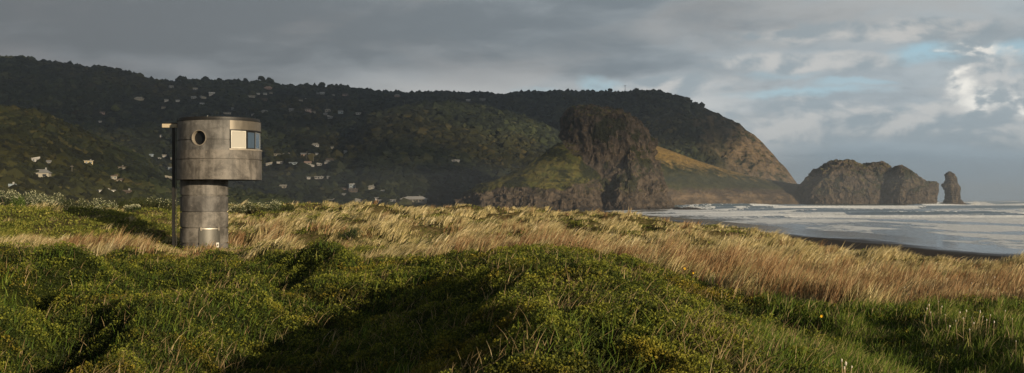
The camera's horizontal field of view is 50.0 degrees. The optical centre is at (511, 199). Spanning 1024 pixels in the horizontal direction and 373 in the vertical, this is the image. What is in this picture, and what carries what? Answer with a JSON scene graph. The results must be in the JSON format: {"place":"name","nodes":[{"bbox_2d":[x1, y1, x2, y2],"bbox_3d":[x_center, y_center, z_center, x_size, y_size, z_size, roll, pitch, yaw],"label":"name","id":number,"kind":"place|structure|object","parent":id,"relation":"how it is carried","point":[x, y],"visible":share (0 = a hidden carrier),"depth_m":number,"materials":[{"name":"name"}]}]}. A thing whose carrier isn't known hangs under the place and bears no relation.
{"place":"outdoors","nodes":[
{"label":"outdoors","id":0,"kind":"place"},
{"bbox_2d":[0,60,796,203],"bbox_3d":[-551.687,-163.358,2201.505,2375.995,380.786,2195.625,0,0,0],"label":"hills","id":1,"kind":"structure","parent":0,"point":[729,144],"depth_m":2161.73,"materials":[{"name":"green plant"}]},
{"bbox_2d":[111,105,119,111],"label":"yellow green tree","id":2,"kind":"object","parent":1,"relation":"on","point":[115,108],"visible":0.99,"depth_m":2074.87,"materials":[{"name":"green plant"}]},
{"bbox_2d":[134,96,143,100],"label":"house","id":3,"kind":"structure","parent":1,"relation":"on","point":[141,98],"depth_m":2249.39,"materials":[{"name":"grey"}]},
{"bbox_2d":[175,75,187,81],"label":"skyline tree","id":4,"kind":"object","parent":1,"relation":"on","point":[181,78],"visible":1,"depth_m":2505.93,"materials":[{"name":"green plant"}]},
{"bbox_2d":[265,77,273,83],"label":"skyline tree","id":5,"kind":"object","parent":1,"relation":"on","point":[269,79],"visible":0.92,"depth_m":2486.89,"materials":[{"name":"green plant"}]},
{"bbox_2d":[318,82,325,88],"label":"skyline tree","id":6,"kind":"object","parent":1,"relation":"on","point":[321,84],"visible":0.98,"depth_m":2532.05,"materials":[{"name":"green plant"}]},
{"bbox_2d":[334,84,345,88],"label":"skyline tree","id":7,"kind":"object","parent":1,"relation":"on","point":[337,86],"visible":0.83,"depth_m":2630.98,"materials":[{"name":"green plant"}]},
{"bbox_2d":[0,55,706,204],"bbox_3d":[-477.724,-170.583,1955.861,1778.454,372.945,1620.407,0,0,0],"label":"forest","id":8,"kind":"object","parent":1,"relation":"on","point":[551,107],"visible":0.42,"depth_m":2134.77,"materials":[{"name":"green plant"}]},
{"bbox_2d":[346,136,497,204],"bbox_3d":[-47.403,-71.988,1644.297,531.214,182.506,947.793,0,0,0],"label":"forested spur","id":9,"kind":"structure","parent":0,"point":[439,193],"depth_m":1260.58,"materials":[{"name":"green plant"}]},
{"bbox_2d":[348,183,355,187],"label":"house","id":10,"kind":"structure","parent":9,"relation":"on","point":[353,185],"depth_m":1311.18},
{"bbox_2d":[348,188,357,192],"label":"house","id":11,"kind":"structure","parent":9,"relation":"on","point":[352,190],"depth_m":1273.64,"materials":[{"name":"grey"}]},
{"bbox_2d":[401,195,426,203],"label":"hall","id":12,"kind":"structure","parent":9,"relation":"on","point":[420,199],"depth_m":1237.61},
{"bbox_2d":[307,99,561,204],"bbox_3d":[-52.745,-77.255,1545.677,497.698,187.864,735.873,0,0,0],"label":"forest","id":13,"kind":"object","parent":9,"relation":"on","point":[406,150],"visible":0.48,"depth_m":1525.53,"materials":[{"name":"green plant"}]},
{"bbox_2d":[0,203,1023,372],"bbox_3d":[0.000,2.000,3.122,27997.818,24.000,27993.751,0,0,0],"label":"ground","id":14,"kind":"structure","parent":0,"point":[920,246],"depth_m":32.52,"materials":[{"name":"green plant"}]},
{"bbox_2d":[0,190,20,205],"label":"coastal shrub","id":15,"kind":"object","parent":14,"relation":"on","point":[8,196],"visible":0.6,"depth_m":99.79,"materials":[{"name":"green plant"}]},
{"bbox_2d":[9,195,25,205],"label":"coastal shrub","id":16,"kind":"object","parent":14,"relation":"on","point":[17,202],"visible":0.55,"depth_m":97.92,"materials":[{"name":"green plant"}]},
{"bbox_2d":[20,190,38,206],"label":"coastal shrub","id":17,"kind":"object","parent":14,"relation":"on","point":[27,198],"visible":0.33,"depth_m":103.75,"materials":[{"name":"green plant"}]},
{"bbox_2d":[31,192,63,205],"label":"coastal shrub","id":18,"kind":"object","parent":14,"relation":"on","point":[40,199],"visible":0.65,"depth_m":102.75,"materials":[{"name":"green plant"}]},
{"bbox_2d":[61,198,76,206],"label":"coastal shrub","id":19,"kind":"object","parent":14,"relation":"on","point":[70,201],"visible":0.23,"depth_m":111.96,"materials":[{"name":"green plant"}]},
{"bbox_2d":[76,200,95,208],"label":"coastal shrub","id":20,"kind":"object","parent":14,"relation":"on","point":[85,205],"visible":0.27,"depth_m":117.79,"materials":[{"name":"green plant"}]},
{"bbox_2d":[90,198,117,209],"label":"coastal shrub","id":21,"kind":"object","parent":14,"relation":"on","point":[100,207],"visible":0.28,"depth_m":107.68,"materials":[{"name":"green plant"}]},
{"bbox_2d":[112,197,135,209],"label":"coastal shrub","id":22,"kind":"object","parent":14,"relation":"on","point":[120,203],"visible":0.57,"depth_m":121.51,"materials":[{"name":"green plant"}]},
{"bbox_2d":[123,204,139,212],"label":"coastal shrub","id":23,"kind":"object","parent":14,"relation":"on","point":[132,207],"visible":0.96,"depth_m":103.72,"materials":[{"name":"green plant"}]},
{"bbox_2d":[129,197,152,208],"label":"coastal shrub","id":24,"kind":"object","parent":14,"relation":"on","point":[137,200],"visible":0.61,"depth_m":125.62,"materials":[{"name":"green plant"}]},
{"bbox_2d":[146,197,165,209],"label":"coastal shrub","id":25,"kind":"object","parent":14,"relation":"on","point":[155,204],"visible":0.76,"depth_m":121.93,"materials":[{"name":"green plant"}]},
{"bbox_2d":[158,199,179,210],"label":"coastal shrub","id":26,"kind":"object","parent":14,"relation":"on","point":[168,206],"visible":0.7,"depth_m":119.73,"materials":[{"name":"green plant"}]},
{"bbox_2d":[162,116,261,249],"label":"observation tower","id":27,"kind":"structure","parent":14,"relation":"on","point":[215,155],"depth_m":55.69,"materials":[{"name":"concrete"}]},
{"bbox_2d":[246,131,254,148],"bbox_3d":[-13.283,-3.016,55.877,0.060,0.880,0.645,0,0,25],"label":"window","id":28,"kind":"structure","parent":27,"relation":"in","point":[250,136],"depth_m":55.84,"materials":[{"name":"glass"}]},
{"bbox_2d":[255,132,259,149],"bbox_3d":[-13.123,-3.016,56.621,0.060,0.880,0.892,0,0,3],"label":"window","id":29,"kind":"structure","parent":27,"relation":"in","point":[257,135],"depth_m":56.60,"materials":[{"name":"blue"}]},
{"bbox_2d":[227,203,246,214],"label":"coastal shrub","id":30,"kind":"object","parent":14,"relation":"on","point":[238,208],"visible":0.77,"depth_m":117.94,"materials":[{"name":"green plant"}]},
{"bbox_2d":[242,201,262,214],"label":"coastal shrub","id":31,"kind":"object","parent":14,"relation":"on","point":[248,207],"visible":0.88,"depth_m":119.87,"materials":[{"name":"green plant"}]},
{"bbox_2d":[258,199,281,212],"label":"coastal shrub","id":32,"kind":"object","parent":14,"relation":"on","point":[274,208],"visible":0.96,"depth_m":115.35,"materials":[{"name":"green plant"}]},
{"bbox_2d":[278,203,294,211],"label":"coastal shrub","id":33,"kind":"object","parent":14,"relation":"on","point":[288,208],"visible":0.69,"depth_m":123.69,"materials":[{"name":"green plant"}]},
{"bbox_2d":[339,227,362,240],"bbox_3d":[-9.077,2.015,61.960,1.387,0.923,1.187,0,0,0],"label":"coastal shrub","id":34,"kind":"object","parent":14,"relation":"on","point":[352,234],"visible":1,"depth_m":61.94,"materials":[{"name":"green plant"}]},
{"bbox_2d":[0,201,1022,304],"bbox_3d":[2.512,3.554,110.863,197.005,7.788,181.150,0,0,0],"label":"green dune cover","id":35,"kind":"object","parent":14,"relation":"on","point":[7,232],"visible":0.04,"depth_m":66.04,"materials":[{"name":"green plant"}]},
{"bbox_2d":[0,239,1022,372],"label":"dry stalks","id":36,"kind":"object","parent":14,"relation":"on","point":[695,322],"visible":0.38,"depth_m":15.51,"materials":[{"name":"plant"}]},
{"bbox_2d":[0,239,1023,372],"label":"creeping mat","id":37,"kind":"object","parent":14,"relation":"on","point":[446,336],"visible":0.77,"depth_m":17.20,"materials":[{"name":"green plant"}]},
{"bbox_2d":[0,200,1023,306],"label":"dune grass","id":38,"kind":"structure","parent":14,"relation":"on","point":[384,226],"depth_m":60.91,"materials":[{"name":"plant"}]},
{"bbox_2d":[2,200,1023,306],"bbox_3d":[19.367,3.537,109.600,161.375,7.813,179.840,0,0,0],"label":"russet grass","id":39,"kind":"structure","parent":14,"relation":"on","point":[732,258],"depth_m":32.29,"materials":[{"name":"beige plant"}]},
{"bbox_2d":[454,104,674,209],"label":"sea crag","id":40,"kind":"structure","parent":14,"relation":"on","point":[601,157],"depth_m":1090.35,"materials":[{"name":"brown stone"}]},
{"bbox_2d":[0,0,1023,199],"label":"sky","id":41,"kind":"structure","parent":0,"point":[930,88],"materials":[{"name":"grey"}]},
{"bbox_2d":[655,146,800,204],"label":"headland ridge","id":42,"kind":"structure","parent":0,"point":[689,181],"depth_m":1654.14,"materials":[{"name":"brown stone"}]},
{"bbox_2d":[602,200,1023,248],"bbox_3d":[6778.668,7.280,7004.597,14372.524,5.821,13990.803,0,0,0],"label":"sea","id":43,"kind":"structure","parent":0,"point":[998,223],"depth_m":601.75,"materials":[{"name":"liquid"}]},
{"bbox_2d":[670,207,704,209],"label":"reef rock","id":44,"kind":"object","parent":43,"relation":"in","point":[682,208],"visible":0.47,"depth_m":1084.06,"materials":[{"name":"grey stone"}]},
{"bbox_2d":[795,159,891,203],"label":"island rock","id":45,"kind":"object","parent":43,"relation":"in","point":[844,181],"visible":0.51,"depth_m":1672.04,"materials":[{"name":"grey stone"}]},
{"bbox_2d":[883,165,938,204],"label":"island rock","id":46,"kind":"object","parent":43,"relation":"in","point":[904,185],"visible":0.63,"depth_m":1639.75,"materials":[{"name":"stone"}]},
{"bbox_2d":[941,171,967,204],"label":"sea stack","id":47,"kind":"object","parent":43,"relation":"in","point":[950,185],"visible":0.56,"depth_m":1680.40,"materials":[{"name":"stone"}]},
{"bbox_2d":[700,275,1023,372],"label":"meadow grass","id":48,"kind":"structure","parent":0,"point":[846,330],"depth_m":17.66,"materials":[{"name":"green plant"}]},
{"bbox_3d":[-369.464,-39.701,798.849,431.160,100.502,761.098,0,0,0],"label":"near hillside","id":49,"kind":"structure","parent":0,"visible":0},
{"bbox_2d":[36,168,51,176],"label":"house","id":50,"kind":"structure","parent":49,"relation":"on","point":[43,172],"depth_m":680.94,"materials":[{"name":"beige paint"}]},
{"bbox_2d":[83,159,93,164],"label":"house","id":51,"kind":"structure","parent":49,"relation":"on","point":[88,161],"depth_m":813.87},
{"bbox_2d":[0,104,293,204],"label":"forest","id":52,"kind":"object","parent":49,"relation":"on","point":[27,135],"visible":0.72,"depth_m":772.40,"materials":[{"name":"green plant"}]}
]}

